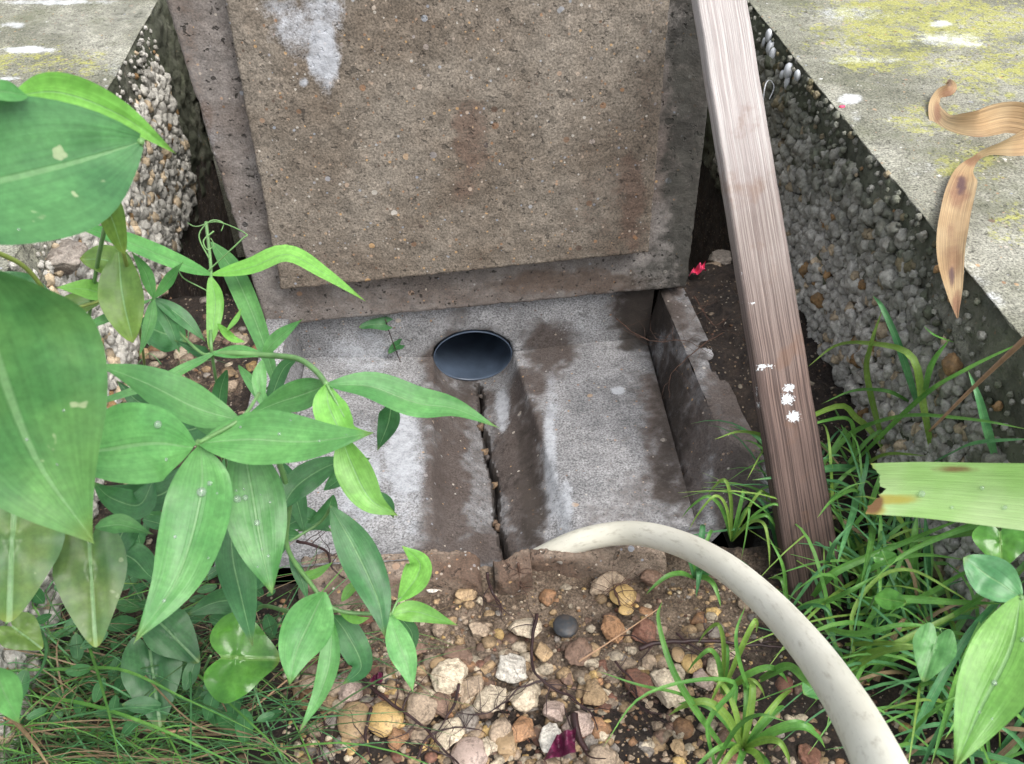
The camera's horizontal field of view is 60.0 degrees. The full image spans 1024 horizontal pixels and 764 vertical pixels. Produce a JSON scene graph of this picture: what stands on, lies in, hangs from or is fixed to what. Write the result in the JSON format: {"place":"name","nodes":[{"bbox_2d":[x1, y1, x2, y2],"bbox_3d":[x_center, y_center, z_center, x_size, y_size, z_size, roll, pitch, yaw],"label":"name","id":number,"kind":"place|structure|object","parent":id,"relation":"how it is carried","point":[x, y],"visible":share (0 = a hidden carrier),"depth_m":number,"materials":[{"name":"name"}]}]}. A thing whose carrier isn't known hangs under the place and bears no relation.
{"place":"outdoors","nodes":[
{"label":"outdoors","id":0,"kind":"place"},
{"bbox_2d":[0,351,1023,763],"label":"dead grass","id":1,"kind":"structure","parent":0,"point":[1010,745],"depth_m":0.78,"materials":[{"name":"plant"}]},
{"bbox_2d":[158,680,286,734],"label":"dry stalk","id":2,"kind":"object","parent":1,"relation":"on","point":[179,730],"visible":0.51,"depth_m":0.78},
{"bbox_2d":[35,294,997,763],"bbox_3d":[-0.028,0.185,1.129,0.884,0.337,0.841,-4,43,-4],"label":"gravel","id":3,"kind":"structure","parent":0,"point":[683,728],"depth_m":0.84,"materials":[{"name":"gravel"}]},
{"bbox_2d":[294,695,341,763],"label":"root","id":4,"kind":"object","parent":3,"relation":"on","point":[322,734],"visible":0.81,"depth_m":0.78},
{"bbox_2d":[338,676,363,702],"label":"stone","id":5,"kind":"object","parent":3,"relation":"on","point":[346,690],"visible":0.74,"depth_m":0.82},
{"bbox_2d":[337,701,368,738],"bbox_3d":[-0.144,0.308,0.807,0.031,0.013,0.035,-4,43,-4],"label":"pebble","id":6,"kind":"object","parent":3,"relation":"on","point":[350,729],"visible":0.87,"depth_m":0.80,"materials":[{"name":"stone"}]},
{"bbox_2d":[332,707,398,763],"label":"root","id":7,"kind":"object","parent":3,"relation":"on","point":[366,729],"visible":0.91,"depth_m":0.79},
{"bbox_2d":[368,700,403,737],"bbox_3d":[-0.116,0.307,0.809,0.035,0.014,0.035,-4,43,-4],"label":"pebble","id":8,"kind":"object","parent":3,"relation":"on","point":[380,708],"visible":0.9,"depth_m":0.80,"materials":[{"name":"stone"}]},
{"bbox_2d":[387,727,408,749],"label":"stone","id":9,"kind":"object","parent":3,"relation":"on","point":[394,743],"visible":0.96,"depth_m":0.79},
{"bbox_2d":[405,692,437,728],"bbox_3d":[-0.083,0.301,0.812,0.031,0.019,0.033,-4,43,-4],"label":"stone","id":10,"kind":"object","parent":3,"relation":"on","point":[421,708],"visible":0.99,"depth_m":0.81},
{"bbox_2d":[416,640,427,654],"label":"stone","id":11,"kind":"object","parent":3,"relation":"on","point":[419,646],"visible":0.42,"depth_m":0.86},
{"bbox_2d":[419,683,460,756],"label":"root","id":12,"kind":"object","parent":3,"relation":"on","point":[455,699],"visible":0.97,"depth_m":0.80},
{"bbox_2d":[431,692,449,718],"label":"stone","id":13,"kind":"object","parent":3,"relation":"on","point":[442,706],"visible":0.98,"depth_m":0.81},
{"bbox_2d":[393,686,492,762],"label":"root","id":14,"kind":"object","parent":3,"relation":"on","point":[425,740],"visible":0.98,"depth_m":0.79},
{"bbox_2d":[430,717,465,751],"bbox_3d":[-0.056,0.316,0.800,0.034,0.019,0.028,-24,48,-24],"label":"stone","id":15,"kind":"object","parent":3,"relation":"on","point":[443,739],"visible":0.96,"depth_m":0.79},
{"bbox_2d":[430,658,468,693],"bbox_3d":[-0.059,0.279,0.839,0.037,0.022,0.038,-4,43,-4],"label":"stone","id":16,"kind":"object","parent":3,"relation":"on","point":[455,670],"visible":0.99,"depth_m":0.83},
{"bbox_2d":[442,645,472,664],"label":"stone","id":17,"kind":"object","parent":3,"relation":"on","point":[465,656],"visible":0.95,"depth_m":0.85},
{"bbox_2d":[454,705,478,733],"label":"stone","id":18,"kind":"object","parent":3,"relation":"on","point":[473,722],"visible":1,"depth_m":0.80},
{"bbox_2d":[460,674,483,704],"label":"stone","id":19,"kind":"object","parent":3,"relation":"on","point":[475,685],"visible":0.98,"depth_m":0.83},
{"bbox_2d":[489,717,511,741],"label":"stone","id":20,"kind":"object","parent":3,"relation":"on","point":[501,727],"visible":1,"depth_m":0.80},
{"bbox_2d":[495,731,516,754],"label":"pebble","id":21,"kind":"object","parent":3,"relation":"on","point":[506,744],"visible":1,"depth_m":0.79,"materials":[{"name":"stone"}]},
{"bbox_2d":[511,716,535,742],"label":"stone","id":22,"kind":"object","parent":3,"relation":"on","point":[523,727],"visible":1,"depth_m":0.80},
{"bbox_2d":[507,680,540,712],"bbox_3d":[0.013,0.293,0.826,0.034,0.018,0.025,-18,46,-19],"label":"stone","id":23,"kind":"object","parent":3,"relation":"on","point":[525,700],"visible":1,"depth_m":0.82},
{"bbox_2d":[538,722,561,752],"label":"stone","id":24,"kind":"object","parent":3,"relation":"on","point":[550,731],"visible":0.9,"depth_m":0.79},
{"bbox_2d":[544,728,575,759],"bbox_3d":[0.042,0.315,0.770,0.031,0.020,0.026,-4,43,-4],"label":"petal","id":25,"kind":"object","parent":24,"relation":"on","point":[563,743],"visible":1,"depth_m":0.77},
{"bbox_2d":[542,700,564,721],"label":"stone","id":26,"kind":"object","parent":3,"relation":"on","point":[555,711],"visible":1,"depth_m":0.81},
{"bbox_2d":[507,604,614,729],"bbox_3d":[0.034,0.269,0.833,0.050,0.020,0.147,-22,47,-22],"label":"root","id":27,"kind":"object","parent":3,"relation":"on","point":[534,622],"visible":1,"depth_m":0.82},
{"bbox_2d":[561,710,593,736],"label":"stone","id":28,"kind":"object","parent":3,"relation":"on","point":[586,722],"visible":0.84,"depth_m":0.80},
{"bbox_2d":[564,706,605,758],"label":"root","id":29,"kind":"object","parent":3,"relation":"on","point":[578,736],"visible":1,"depth_m":0.79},
{"bbox_2d":[582,678,608,705],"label":"stone","id":30,"kind":"object","parent":3,"relation":"on","point":[596,695],"visible":1,"depth_m":0.82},
{"bbox_2d":[586,743,619,763],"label":"stone","id":31,"kind":"object","parent":3,"relation":"on","point":[608,753],"visible":0.98,"depth_m":0.78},
{"bbox_2d":[601,615,625,642],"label":"stone","id":32,"kind":"object","parent":3,"relation":"on","point":[612,627],"visible":0.91,"depth_m":0.87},
{"bbox_2d":[578,606,661,661],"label":"dry stalk","id":33,"kind":"object","parent":3,"relation":"on","point":[586,656],"visible":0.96,"depth_m":0.84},
{"bbox_2d":[609,584,636,605],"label":"pebble","id":34,"kind":"object","parent":3,"relation":"on","point":[630,595],"visible":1,"depth_m":0.90,"materials":[{"name":"stone"}]},
{"bbox_2d":[599,631,676,748],"bbox_3d":[0.112,0.285,0.815,0.052,0.024,0.108,-19,46,-19],"label":"root","id":35,"kind":"object","parent":3,"relation":"on","point":[636,693],"visible":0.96,"depth_m":0.82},
{"bbox_2d":[631,618,656,643],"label":"stone","id":36,"kind":"object","parent":3,"relation":"on","point":[644,630],"visible":0.97,"depth_m":0.87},
{"bbox_2d":[649,667,688,711],"bbox_3d":[0.149,0.288,0.828,0.029,0.020,0.040,-12,44,-12],"label":"stone","id":37,"kind":"object","parent":3,"relation":"on","point":[661,677],"visible":0.73,"depth_m":0.82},
{"bbox_2d":[671,647,684,662],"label":"pebble","id":38,"kind":"object","parent":3,"relation":"on","point":[678,654],"visible":1,"depth_m":0.85,"materials":[{"name":"stone"}]},
{"bbox_2d":[647,524,749,605],"bbox_3d":[0.180,0.186,0.882,0.104,0.056,0.085,-23,47,-23],"label":"grass tuft","id":39,"kind":"object","parent":3,"relation":"on","point":[698,574],"visible":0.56,"depth_m":0.88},
{"bbox_2d":[693,668,714,690],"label":"stone","id":40,"kind":"object","parent":3,"relation":"on","point":[707,685],"visible":0.74,"depth_m":0.83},
{"bbox_2d":[688,618,787,703],"bbox_3d":[0.197,0.249,0.784,0.079,0.094,0.062,-21,46,-21],"label":"grass tuft","id":41,"kind":"object","parent":3,"relation":"on","point":[723,667],"visible":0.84,"depth_m":0.78,"materials":[{"name":"plant"}]},
{"bbox_2d":[14,136,1023,763],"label":"ground","id":42,"kind":"structure","parent":0,"point":[714,286],"depth_m":0.91,"materials":[{"name":"soil"}]},
{"bbox_2d":[0,72,175,722],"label":"pea plant","id":43,"kind":"object","parent":42,"relation":"on","point":[71,148],"visible":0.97,"depth_m":0.36,"materials":[{"name":"green plant"}]},
{"bbox_2d":[0,203,185,364],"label":"plant","id":44,"kind":"object","parent":42,"relation":"on","point":[115,292],"visible":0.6,"depth_m":0.56,"materials":[{"name":"green plant"}]},
{"bbox_2d":[0,0,212,763],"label":"concrete block","id":45,"kind":"structure","parent":42,"relation":"on","point":[129,52],"depth_m":1.25,"materials":[{"name":"concrete"}]},
{"bbox_2d":[0,612,43,650],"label":"ivy plant","id":46,"kind":"object","parent":45,"relation":"on","point":[23,632],"visible":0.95,"depth_m":0.61,"materials":[{"name":"green plant"}]},
{"bbox_2d":[0,508,64,621],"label":"ivy plant","id":47,"kind":"object","parent":45,"relation":"on","point":[30,551],"visible":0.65,"depth_m":0.52,"materials":[{"name":"green plant"}]},
{"bbox_2d":[47,239,87,275],"bbox_3d":[-0.481,-0.130,0.935,0.066,0.036,0.057,-4,43,-4],"label":"stone","id":48,"kind":"object","parent":45,"relation":"on","point":[65,255],"visible":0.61,"depth_m":0.92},
{"bbox_2d":[52,518,127,646],"bbox_3d":[-0.339,0.142,0.727,0.044,0.317,0.343,-25,48,-25],"label":"ivy plant","id":49,"kind":"object","parent":45,"relation":"on","point":[89,580],"visible":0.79,"depth_m":0.55,"materials":[{"name":"green plant"}]},
{"bbox_2d":[7,583,291,763],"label":"grass tuft","id":50,"kind":"object","parent":42,"relation":"on","point":[107,709],"visible":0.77,"depth_m":0.73,"materials":[{"name":"plant"}]},
{"bbox_2d":[121,637,181,726],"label":"ivy plant","id":51,"kind":"object","parent":42,"relation":"on","point":[138,654],"visible":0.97,"depth_m":0.76,"materials":[{"name":"green plant"}]},
{"bbox_2d":[17,458,298,743],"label":"undergrowth","id":52,"kind":"object","parent":42,"relation":"on","point":[151,520],"visible":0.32,"depth_m":0.78,"materials":[{"name":"green plant"}]},
{"bbox_2d":[142,608,199,663],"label":"ivy plant","id":53,"kind":"object","parent":42,"relation":"on","point":[173,635],"visible":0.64,"depth_m":0.77,"materials":[{"name":"green plant"}]},
{"bbox_2d":[199,102,244,256],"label":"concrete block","id":54,"kind":"structure","parent":42,"relation":"on","point":[236,239],"depth_m":1.68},
{"bbox_2d":[0,563,475,763],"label":"grass","id":55,"kind":"structure","parent":42,"relation":"on","point":[104,730],"depth_m":0.77,"materials":[{"name":"plant"}]},
{"bbox_2d":[201,612,279,702],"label":"ivy plant","id":56,"kind":"object","parent":42,"relation":"on","point":[240,667],"visible":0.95,"depth_m":0.68,"materials":[{"name":"green plant"}]},
{"bbox_2d":[94,364,394,646],"bbox_3d":[-0.191,0.092,0.635,0.192,0.423,0.283,-26,48,-25],"label":"pea plant","id":57,"kind":"object","parent":42,"relation":"on","point":[230,519],"visible":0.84,"depth_m":0.47,"materials":[{"name":"green plant"}]},
{"bbox_2d":[86,219,499,515],"bbox_3d":[-0.177,0.067,0.652,0.328,0.387,0.192,31,51,29],"label":"pea plant","id":58,"kind":"object","parent":42,"relation":"on","point":[348,470],"visible":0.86,"depth_m":0.61,"materials":[{"name":"green plant"}]},
{"bbox_2d":[256,464,456,730],"bbox_3d":[-0.140,0.145,0.684,0.133,0.285,0.198,-22,47,-22],"label":"pea plant","id":59,"kind":"object","parent":42,"relation":"on","point":[312,625],"visible":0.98,"depth_m":0.64,"materials":[{"name":"green plant"}]},
{"bbox_2d":[340,634,458,763],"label":"root","id":60,"kind":"object","parent":42,"relation":"on","point":[385,698],"visible":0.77,"depth_m":0.81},
{"bbox_2d":[455,589,476,601],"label":"stone","id":61,"kind":"object","parent":42,"relation":"on","point":[462,595],"visible":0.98,"depth_m":0.90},
{"bbox_2d":[451,737,487,763],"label":"pebble","id":62,"kind":"object","parent":42,"relation":"on","point":[468,750],"visible":1,"depth_m":0.78,"materials":[{"name":"stone"}]},
{"bbox_2d":[469,621,489,637],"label":"stone","id":63,"kind":"object","parent":42,"relation":"on","point":[479,629],"visible":1,"depth_m":0.87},
{"bbox_2d":[473,684,506,712],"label":"stone","id":64,"kind":"object","parent":42,"relation":"on","point":[484,695],"visible":0.98,"depth_m":0.82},
{"bbox_2d":[482,736,497,755],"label":"stone","id":65,"kind":"object","parent":42,"relation":"on","point":[493,747],"visible":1,"depth_m":0.79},
{"bbox_2d":[214,288,775,609],"bbox_3d":[-0.034,0.001,1.242,0.608,0.220,0.786,-4,43,-4],"label":"drain gully","id":66,"kind":"object","parent":42,"relation":"on","point":[594,429],"visible":0.65,"depth_m":1.12,"materials":[{"name":"concrete"}]},
{"bbox_2d":[296,525,345,578],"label":"root","id":67,"kind":"object","parent":66,"relation":"attached to","point":[316,547],"visible":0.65,"depth_m":0.91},
{"bbox_2d":[359,317,404,361],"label":"creeper","id":68,"kind":"object","parent":66,"relation":"attached to","point":[380,323],"visible":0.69,"depth_m":1.23,"materials":[{"name":"green plant"}]},
{"bbox_2d":[166,0,707,322],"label":"drain cover","id":69,"kind":"object","parent":66,"relation":"on","point":[384,157],"visible":0.94,"depth_m":1.04,"materials":[{"name":"concrete"}]},
{"bbox_2d":[498,553,555,607],"bbox_3d":[0.006,0.200,0.893,0.063,0.035,0.052,16,45,16],"label":"root","id":70,"kind":"object","parent":66,"relation":"hanging from","point":[519,572],"visible":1,"depth_m":0.90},
{"bbox_2d":[616,318,711,364],"bbox_3d":[0.201,-0.069,1.158,0.140,0.027,0.064,28,50,27],"label":"root","id":71,"kind":"object","parent":66,"relation":"on","point":[655,337],"visible":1,"depth_m":1.16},
{"bbox_2d":[534,521,908,763],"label":"garden hose","id":72,"kind":"object","parent":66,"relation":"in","point":[863,731],"visible":0.89,"depth_m":0.59,"materials":[{"name":"rubber"}]},
{"bbox_2d":[476,572,515,624],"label":"root","id":73,"kind":"object","parent":42,"relation":"on","point":[491,588],"visible":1,"depth_m":0.89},
{"bbox_2d":[446,673,567,738],"bbox_3d":[-0.003,0.293,0.803,0.117,0.038,0.066,-4,43,-4],"label":"root","id":74,"kind":"object","parent":42,"relation":"on","point":[525,686],"visible":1,"depth_m":0.81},
{"bbox_2d":[495,653,527,683],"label":"stone","id":75,"kind":"object","parent":42,"relation":"on","point":[511,667],"visible":1,"depth_m":0.84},
{"bbox_2d":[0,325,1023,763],"bbox_3d":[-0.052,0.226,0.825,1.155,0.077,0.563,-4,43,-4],"label":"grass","id":76,"kind":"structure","parent":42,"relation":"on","point":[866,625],"depth_m":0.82,"materials":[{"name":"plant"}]},
{"bbox_2d":[508,618,541,638],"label":"stone","id":77,"kind":"object","parent":42,"relation":"on","point":[524,630],"visible":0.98,"depth_m":0.87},
{"bbox_2d":[534,642,553,661],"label":"stone","id":78,"kind":"object","parent":42,"relation":"on","point":[543,652],"visible":1,"depth_m":0.86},
{"bbox_2d":[553,614,578,637],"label":"pebble","id":79,"kind":"object","parent":42,"relation":"on","point":[565,626],"visible":1,"depth_m":0.88,"materials":[{"name":"stone"}]},
{"bbox_2d":[564,637,592,665],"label":"stone","id":80,"kind":"object","parent":42,"relation":"on","point":[576,650],"visible":0.98,"depth_m":0.85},
{"bbox_2d":[590,571,625,595],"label":"stone","id":81,"kind":"object","parent":42,"relation":"on","point":[609,576],"visible":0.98,"depth_m":0.91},
{"bbox_2d":[580,561,664,614],"bbox_3d":[0.114,0.208,0.898,0.082,0.029,0.062,-22,47,-22],"label":"root","id":82,"kind":"object","parent":42,"relation":"on","point":[616,593],"visible":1,"depth_m":0.90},
{"bbox_2d":[618,604,633,614],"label":"pebble","id":83,"kind":"object","parent":42,"relation":"on","point":[623,610],"visible":1,"depth_m":0.89,"materials":[{"name":"stone"}]},
{"bbox_2d":[624,668,653,700],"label":"stone","id":84,"kind":"object","parent":42,"relation":"on","point":[637,675],"visible":0.77,"depth_m":0.83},
{"bbox_2d":[639,569,662,588],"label":"stone","id":85,"kind":"object","parent":42,"relation":"on","point":[647,575],"visible":0.9,"depth_m":0.92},
{"bbox_2d":[670,738,684,755],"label":"stone","id":86,"kind":"object","parent":42,"relation":"on","point":[677,746],"visible":1,"depth_m":0.79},
{"bbox_2d":[681,654,702,673],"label":"pebble","id":87,"kind":"object","parent":42,"relation":"on","point":[686,662],"visible":0.91,"depth_m":0.85,"materials":[{"name":"stone"}]},
{"bbox_2d":[621,605,786,665],"bbox_3d":[0.188,0.242,0.854,0.172,0.026,0.056,-1,43,-1],"label":"root","id":88,"kind":"object","parent":42,"relation":"on","point":[651,644],"visible":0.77,"depth_m":0.85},
{"bbox_2d":[601,602,812,763],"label":"grass tuft","id":89,"kind":"object","parent":42,"relation":"on","point":[779,668],"visible":0.89,"depth_m":0.73,"materials":[{"name":"plant"}]},
{"bbox_2d":[706,657,721,676],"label":"stone","id":90,"kind":"object","parent":42,"relation":"on","point":[711,669],"visible":0.67,"depth_m":0.84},
{"bbox_2d":[708,249,731,265],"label":"stone","id":91,"kind":"object","parent":42,"relation":"on","point":[722,257],"visible":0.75,"depth_m":1.34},
{"bbox_2d":[676,627,767,671],"bbox_3d":[0.204,0.253,0.853,0.088,0.031,0.059,-4,43,-4],"label":"root","id":92,"kind":"object","parent":42,"relation":"on","point":[692,645],"visible":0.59,"depth_m":0.85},
{"bbox_2d":[682,478,777,567],"bbox_3d":[0.235,0.140,0.899,0.097,0.100,0.100,-34,52,-31],"label":"grass tuft","id":93,"kind":"object","parent":42,"relation":"on","point":[738,521],"visible":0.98,"depth_m":0.90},
{"bbox_2d":[668,680,824,763],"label":"grass tuft","id":94,"kind":"object","parent":42,"relation":"on","point":[746,742],"visible":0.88,"depth_m":0.75,"materials":[{"name":"plant"}]},
{"bbox_2d":[691,0,845,605],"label":"timber board","id":95,"kind":"object","parent":42,"relation":"on","point":[789,430],"visible":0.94,"depth_m":0.90,"materials":[{"name":"brown wood"}]},
{"bbox_2d":[716,403,881,581],"bbox_3d":[0.346,0.125,0.918,0.206,0.078,0.206,-15,45,-16],"label":"grass tuft","id":96,"kind":"object","parent":42,"relation":"on","point":[847,467],"visible":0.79,"depth_m":0.93,"materials":[{"name":"plant"}]},
{"bbox_2d":[771,565,842,627],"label":"grass tuft","id":97,"kind":"object","parent":42,"relation":"on","point":[806,605],"visible":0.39,"depth_m":0.85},
{"bbox_2d":[797,743,820,763],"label":"stone","id":98,"kind":"object","parent":42,"relation":"on","point":[813,756],"visible":0.98,"depth_m":0.78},
{"bbox_2d":[802,682,818,699],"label":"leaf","id":99,"kind":"object","parent":42,"relation":"on","point":[807,690],"visible":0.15,"depth_m":0.75,"materials":[{"name":"green plant"}]},
{"bbox_2d":[680,424,1000,762],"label":"grass","id":100,"kind":"structure","parent":42,"relation":"on","point":[906,531],"depth_m":0.88,"materials":[{"name":"plant"}]},
{"bbox_2d":[702,0,1023,749],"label":"concrete block","id":101,"kind":"structure","parent":42,"relation":"on","point":[863,175],"depth_m":1.04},
{"bbox_2d":[928,79,1023,136],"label":"dead leaf","id":102,"kind":"object","parent":101,"relation":"on","point":[998,118],"visible":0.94,"depth_m":1.03,"materials":[{"name":"plant"}]},
{"bbox_2d":[936,130,1023,318],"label":"dead leaf","id":103,"kind":"object","parent":101,"relation":"on","point":[955,212],"visible":1,"depth_m":0.88,"materials":[{"name":"plant"}]},
{"bbox_2d":[963,554,1022,601],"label":"ivy plant","id":104,"kind":"object","parent":101,"relation":"on","point":[993,578],"visible":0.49,"depth_m":0.58,"materials":[{"name":"green plant"}]},
{"bbox_2d":[972,525,1023,562],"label":"ivy plant","id":105,"kind":"object","parent":101,"relation":"on","point":[1007,544],"visible":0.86,"depth_m":0.66,"materials":[{"name":"green plant"}]},
{"bbox_2d":[873,549,896,564],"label":"ivy plant","id":106,"kind":"object","parent":42,"relation":"on","point":[886,557],"visible":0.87,"depth_m":0.74,"materials":[{"name":"green plant"}]},
{"bbox_2d":[865,588,906,615],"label":"ivy plant","id":107,"kind":"object","parent":42,"relation":"on","point":[889,599],"visible":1,"depth_m":0.72,"materials":[{"name":"green plant"}]},
{"bbox_2d":[769,523,1023,763],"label":"grass tuft","id":108,"kind":"object","parent":42,"relation":"on","point":[947,716],"visible":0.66,"depth_m":0.77,"materials":[{"name":"plant"}]},
{"bbox_2d":[809,296,1023,464],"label":"grass tuft","id":109,"kind":"object","parent":42,"relation":"on","point":[922,392],"visible":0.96,"depth_m":0.89,"materials":[{"name":"plant"}]},
{"bbox_2d":[810,517,1023,751],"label":"grass tuft","id":110,"kind":"object","parent":42,"relation":"on","point":[914,539],"visible":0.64,"depth_m":0.80,"materials":[{"name":"plant"}]},
{"bbox_2d":[913,622,956,681],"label":"ivy plant","id":111,"kind":"object","parent":42,"relation":"on","point":[934,654],"visible":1,"depth_m":0.69,"materials":[{"name":"green plant"}]},
{"bbox_2d":[928,336,1023,431],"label":"dry stalk","id":112,"kind":"object","parent":42,"relation":"on","point":[1008,354],"visible":1,"depth_m":0.64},
{"bbox_2d":[954,594,1023,763],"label":"broad leaf plant","id":113,"kind":"object","parent":42,"relation":"on","point":[989,700],"visible":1,"depth_m":0.43,"materials":[{"name":"green plant"}]},
{"bbox_2d":[866,462,1023,530],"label":"strap leaf","id":114,"kind":"object","parent":113,"relation":"attached to","point":[989,494],"visible":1,"depth_m":0.48,"materials":[{"name":"green plant"}]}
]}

